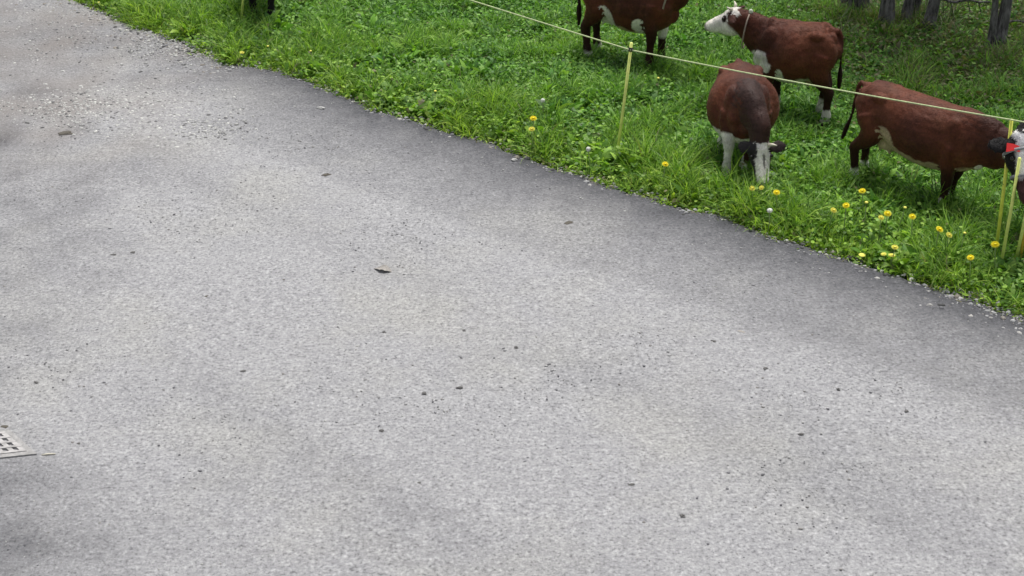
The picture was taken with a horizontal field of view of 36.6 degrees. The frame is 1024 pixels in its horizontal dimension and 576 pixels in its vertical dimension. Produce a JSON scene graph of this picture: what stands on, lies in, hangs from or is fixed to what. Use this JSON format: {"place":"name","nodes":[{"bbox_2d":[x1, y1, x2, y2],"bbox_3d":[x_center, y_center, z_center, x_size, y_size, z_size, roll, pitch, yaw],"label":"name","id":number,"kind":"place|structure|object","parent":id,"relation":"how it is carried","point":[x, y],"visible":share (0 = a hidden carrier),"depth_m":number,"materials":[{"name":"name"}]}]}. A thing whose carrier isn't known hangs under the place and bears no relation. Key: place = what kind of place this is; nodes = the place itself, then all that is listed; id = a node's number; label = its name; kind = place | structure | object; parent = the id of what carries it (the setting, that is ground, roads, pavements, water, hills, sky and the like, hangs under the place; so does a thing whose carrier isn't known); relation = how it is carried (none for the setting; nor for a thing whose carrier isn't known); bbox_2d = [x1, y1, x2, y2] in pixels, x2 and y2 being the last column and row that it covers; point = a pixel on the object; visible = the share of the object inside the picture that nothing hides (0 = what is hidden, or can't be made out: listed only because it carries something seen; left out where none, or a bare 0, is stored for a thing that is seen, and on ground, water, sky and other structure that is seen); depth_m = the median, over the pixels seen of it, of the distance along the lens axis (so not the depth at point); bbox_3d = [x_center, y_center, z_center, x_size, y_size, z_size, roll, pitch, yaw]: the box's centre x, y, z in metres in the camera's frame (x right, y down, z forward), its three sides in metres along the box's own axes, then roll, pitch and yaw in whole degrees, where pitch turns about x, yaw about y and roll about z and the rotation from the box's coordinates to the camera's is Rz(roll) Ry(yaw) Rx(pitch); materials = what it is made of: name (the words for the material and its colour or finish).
{"place":"outdoors","nodes":[
{"label":"outdoors","id":0,"kind":"place"},
{"bbox_2d":[0,0,1023,575],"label":"road","id":1,"kind":"structure","parent":0,"point":[372,506],"depth_m":13.32,"materials":[{"name":"grey asphalt"}]},
{"bbox_2d":[0,429,36,458],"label":"drain grate","id":2,"kind":"object","parent":1,"relation":"on","point":[15,441],"visible":1,"depth_m":12.23,"materials":[{"name":"metal"}]},
{"bbox_2d":[58,131,72,134],"bbox_3d":[-5.122,-1.780,17.741,0.173,0.026,0.112,-8,30,-14],"label":"clod","id":3,"kind":"object","parent":1,"relation":"on","point":[65,133],"visible":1,"depth_m":17.72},
{"bbox_2d":[0,0,302,148],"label":"pale gravel","id":4,"kind":"structure","parent":1,"relation":"on","point":[134,108],"depth_m":18.54,"materials":[{"name":"grey gravel"}]},
{"bbox_2d":[374,265,391,271],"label":"dry leaf","id":5,"kind":"object","parent":1,"relation":"on","point":[385,267],"visible":1,"depth_m":14.85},
{"bbox_2d":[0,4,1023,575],"bbox_3d":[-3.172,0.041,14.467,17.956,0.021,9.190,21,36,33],"label":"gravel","id":6,"kind":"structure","parent":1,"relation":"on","point":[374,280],"depth_m":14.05,"materials":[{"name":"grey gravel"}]},
{"bbox_2d":[71,0,1023,318],"bbox_3d":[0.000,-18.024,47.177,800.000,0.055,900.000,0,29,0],"label":"ground","id":7,"kind":"structure","parent":0,"point":[677,124],"depth_m":18.40,"materials":[{"name":"green plant"}]},
{"bbox_2d":[240,0,243,18],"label":"fence post","id":8,"kind":"object","parent":7,"relation":"on","point":[242,3],"visible":0.48,"depth_m":20.87,"materials":[{"name":"yellow plastic"}]},
{"bbox_2d":[249,0,274,15],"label":"cow","id":9,"kind":"object","parent":7,"relation":"on","point":[271,8],"visible":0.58,"depth_m":21.10},
{"bbox_2d":[6,3,1023,333],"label":"verge gravel","id":10,"kind":"structure","parent":7,"relation":"on","point":[956,295],"depth_m":17.15,"materials":[{"name":"grey gravel"}]},
{"bbox_2d":[529,127,534,150],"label":"dandelion","id":11,"kind":"object","parent":7,"relation":"on","point":[531,129],"visible":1,"depth_m":17.11,"materials":[{"name":"yellow plant"}]},
{"bbox_2d":[530,116,536,134],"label":"dandelion","id":12,"kind":"object","parent":7,"relation":"on","point":[533,118],"visible":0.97,"depth_m":17.29,"materials":[{"name":"yellow plant"}]},
{"bbox_2d":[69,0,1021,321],"bbox_3d":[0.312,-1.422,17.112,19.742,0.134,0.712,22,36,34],"label":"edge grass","id":13,"kind":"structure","parent":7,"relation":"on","point":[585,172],"depth_m":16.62,"materials":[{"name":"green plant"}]},
{"bbox_2d":[75,0,1023,317],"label":"broad leaves","id":14,"kind":"object","parent":7,"relation":"on","point":[422,108],"visible":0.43,"depth_m":18.71,"materials":[{"name":"green plant"}]},
{"bbox_2d":[586,147,590,174],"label":"dandelion","id":15,"kind":"object","parent":7,"relation":"on","point":[589,149],"visible":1,"depth_m":16.71,"materials":[{"name":"white plant"}]},
{"bbox_2d":[616,42,633,154],"bbox_3d":[1.214,-1.972,16.822,0.165,1.458,0.069,0,29,0],"label":"fence post","id":16,"kind":"object","parent":7,"relation":"on","point":[624,95],"visible":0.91,"depth_m":16.75,"materials":[{"name":"yellow plastic"}]},
{"bbox_2d":[470,0,1023,122],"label":"fence rope","id":17,"kind":"object","parent":16,"relation":"attached to","point":[753,73],"visible":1,"depth_m":15.74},
{"bbox_2d":[576,0,688,69],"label":"cow","id":18,"kind":"object","parent":7,"relation":"on","point":[650,19],"visible":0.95,"depth_m":19.34},
{"bbox_2d":[662,162,668,184],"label":"dandelion","id":19,"kind":"object","parent":7,"relation":"on","point":[665,163],"visible":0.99,"depth_m":16.29,"materials":[{"name":"yellow plant"}]},
{"bbox_2d":[706,58,785,185],"bbox_3d":[2.511,-1.774,16.747,0.804,1.132,1.588,0,29,0],"label":"cow","id":20,"kind":"object","parent":7,"relation":"on","point":[743,109],"visible":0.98,"depth_m":16.41},
{"bbox_2d":[767,208,772,232],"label":"dandelion","id":21,"kind":"object","parent":7,"relation":"on","point":[769,210],"visible":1,"depth_m":15.45,"materials":[{"name":"white plant"}]},
{"bbox_2d":[704,1,843,126],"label":"cow","id":22,"kind":"object","parent":7,"relation":"on","point":[799,51],"visible":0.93,"depth_m":17.75},
{"bbox_2d":[773,189,778,208],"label":"dandelion","id":23,"kind":"object","parent":7,"relation":"on","point":[776,192],"visible":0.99,"depth_m":15.67,"materials":[{"name":"yellow plant"}]},
{"bbox_2d":[829,207,836,227],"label":"dandelion","id":24,"kind":"object","parent":7,"relation":"on","point":[833,210],"visible":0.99,"depth_m":15.36,"materials":[{"name":"yellow plant"}]},
{"bbox_2d":[842,203,848,234],"bbox_3d":[3.301,-0.639,15.397,0.079,0.432,0.082,10,24,17],"label":"dandelion","id":25,"kind":"object","parent":7,"relation":"on","point":[845,205],"visible":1,"depth_m":15.34,"materials":[{"name":"yellow plant"}]},
{"bbox_2d":[848,0,869,12],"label":"tree","id":26,"kind":"object","parent":7,"relation":"on","point":[858,3],"visible":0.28,"depth_m":21.34,"materials":[{"name":"grey plant"}]},
{"bbox_2d":[859,188,864,216],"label":"dandelion","id":27,"kind":"object","parent":7,"relation":"on","point":[862,191],"visible":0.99,"depth_m":15.69,"materials":[{"name":"yellow plant"}]},
{"bbox_2d":[863,201,867,231],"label":"dandelion","id":28,"kind":"object","parent":7,"relation":"on","point":[866,203],"visible":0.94,"depth_m":15.42,"materials":[{"name":"yellow plant"}]},
{"bbox_2d":[878,215,884,240],"bbox_3d":[3.637,-0.559,15.311,0.068,0.349,0.066,-1,31,0],"label":"dandelion","id":29,"kind":"object","parent":7,"relation":"on","point":[880,217],"visible":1,"depth_m":15.24,"materials":[{"name":"yellow plant"}]},
{"bbox_2d":[878,0,895,26],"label":"tree","id":30,"kind":"object","parent":7,"relation":"on","point":[889,7],"visible":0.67,"depth_m":20.86,"materials":[{"name":"grey plant"}]},
{"bbox_2d":[883,210,891,238],"bbox_3d":[3.699,-0.586,15.329,0.084,0.394,0.075,2,34,3],"label":"dandelion","id":31,"kind":"object","parent":7,"relation":"on","point":[887,213],"visible":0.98,"depth_m":15.24,"materials":[{"name":"yellow plant"}]},
{"bbox_2d":[890,245,897,264],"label":"dandelion","id":32,"kind":"object","parent":7,"relation":"on","point":[894,247],"visible":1,"depth_m":14.79,"materials":[{"name":"yellow plant"}]},
{"bbox_2d":[895,206,906,237],"bbox_3d":[3.873,-0.644,15.430,0.035,0.393,0.033,-10,37,-27],"label":"dandelion","id":33,"kind":"object","parent":7,"relation":"on","point":[904,208],"visible":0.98,"depth_m":15.38,"materials":[{"name":"yellow plant"}]},
{"bbox_2d":[898,0,914,20],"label":"tree","id":34,"kind":"object","parent":7,"relation":"on","point":[907,5],"visible":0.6,"depth_m":21.00,"materials":[{"name":"grey plant"}]},
{"bbox_2d":[909,214,915,245],"bbox_3d":[3.924,-0.529,15.208,0.077,0.417,0.079,3,25,11],"label":"dandelion","id":35,"kind":"object","parent":7,"relation":"on","point":[912,216],"visible":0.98,"depth_m":15.14,"materials":[{"name":"yellow plant"}]},
{"bbox_2d":[914,0,921,18],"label":"tree","id":36,"kind":"object","parent":7,"relation":"on","point":[917,3],"visible":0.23,"depth_m":21.21,"materials":[{"name":"grey plant"}]},
{"bbox_2d":[840,79,1012,207],"bbox_3d":[4.494,-1.340,15.918,2.530,1.199,0.630,27,39,36],"label":"cow","id":37,"kind":"object","parent":7,"relation":"on","point":[951,146],"visible":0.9,"depth_m":15.78},
{"bbox_2d":[829,0,1023,42],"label":"brush","id":38,"kind":"object","parent":7,"relation":"on","point":[943,19],"visible":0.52,"depth_m":20.98,"materials":[{"name":"green plant"}]},
{"bbox_2d":[943,0,989,16],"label":"dead branch","id":39,"kind":"object","parent":38,"relation":"on","point":[957,1],"visible":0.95,"depth_m":20.93,"materials":[{"name":"wood"}]},
{"bbox_2d":[919,0,940,30],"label":"tree","id":40,"kind":"object","parent":7,"relation":"on","point":[932,9],"visible":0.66,"depth_m":20.76,"materials":[{"name":"grey plant"}]},
{"bbox_2d":[934,226,942,250],"bbox_3d":[4.106,-0.401,14.984,0.082,0.409,0.078,-3,27,-16],"label":"dandelion","id":41,"kind":"object","parent":7,"relation":"on","point":[939,229],"visible":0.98,"depth_m":14.90,"materials":[{"name":"yellow plant"}]},
{"bbox_2d":[947,232,951,245],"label":"dandelion","id":42,"kind":"object","parent":7,"relation":"on","point":[949,235],"visible":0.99,"depth_m":14.90,"materials":[{"name":"yellow plant"}]},
{"bbox_2d":[968,254,973,283],"bbox_3d":[4.288,-0.129,14.508,0.075,0.387,0.074,7,29,21],"label":"dandelion","id":43,"kind":"object","parent":7,"relation":"on","point":[970,257],"visible":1,"depth_m":14.44,"materials":[{"name":"yellow plant"}]},
{"bbox_2d":[992,241,999,269],"bbox_3d":[4.585,-0.252,14.711,0.089,0.417,0.079,4,32,18],"label":"dandelion","id":44,"kind":"object","parent":7,"relation":"on","point":[995,244],"visible":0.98,"depth_m":14.63,"materials":[{"name":"yellow plant"}]},
{"bbox_2d":[986,0,1012,47],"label":"tree","id":45,"kind":"object","parent":7,"relation":"on","point":[998,26],"visible":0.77,"depth_m":20.14,"materials":[{"name":"grey plant"}]},
{"bbox_2d":[994,120,1012,252],"bbox_3d":[4.714,-0.912,14.850,0.101,1.524,0.034,0,29,0],"label":"fence post","id":46,"kind":"object","parent":7,"relation":"on","point":[1003,193],"visible":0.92,"depth_m":14.86,"materials":[{"name":"yellow plastic"}]},
{"bbox_2d":[987,120,1023,203],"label":"cow","id":47,"kind":"object","parent":7,"relation":"on","point":[1011,147],"visible":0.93,"depth_m":14.47},
{"bbox_2d":[1001,157,1020,258],"bbox_3d":[4.713,-0.667,14.657,0.037,1.238,0.032,0,29,0],"label":"fence post","id":48,"kind":"object","parent":7,"relation":"on","point":[1010,209],"visible":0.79,"depth_m":14.60,"materials":[{"name":"yellow plastic"}]},
{"bbox_2d":[1015,217,1023,260],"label":"fence post","id":49,"kind":"object","parent":7,"relation":"on","point":[1019,242],"visible":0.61,"depth_m":14.89,"materials":[{"name":"plastic"}]},
{"bbox_2d":[1019,234,1023,258],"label":"fence post","id":50,"kind":"object","parent":7,"relation":"on","point":[1021,248],"visible":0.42,"depth_m":14.95,"materials":[{"name":"plastic"}]}
]}

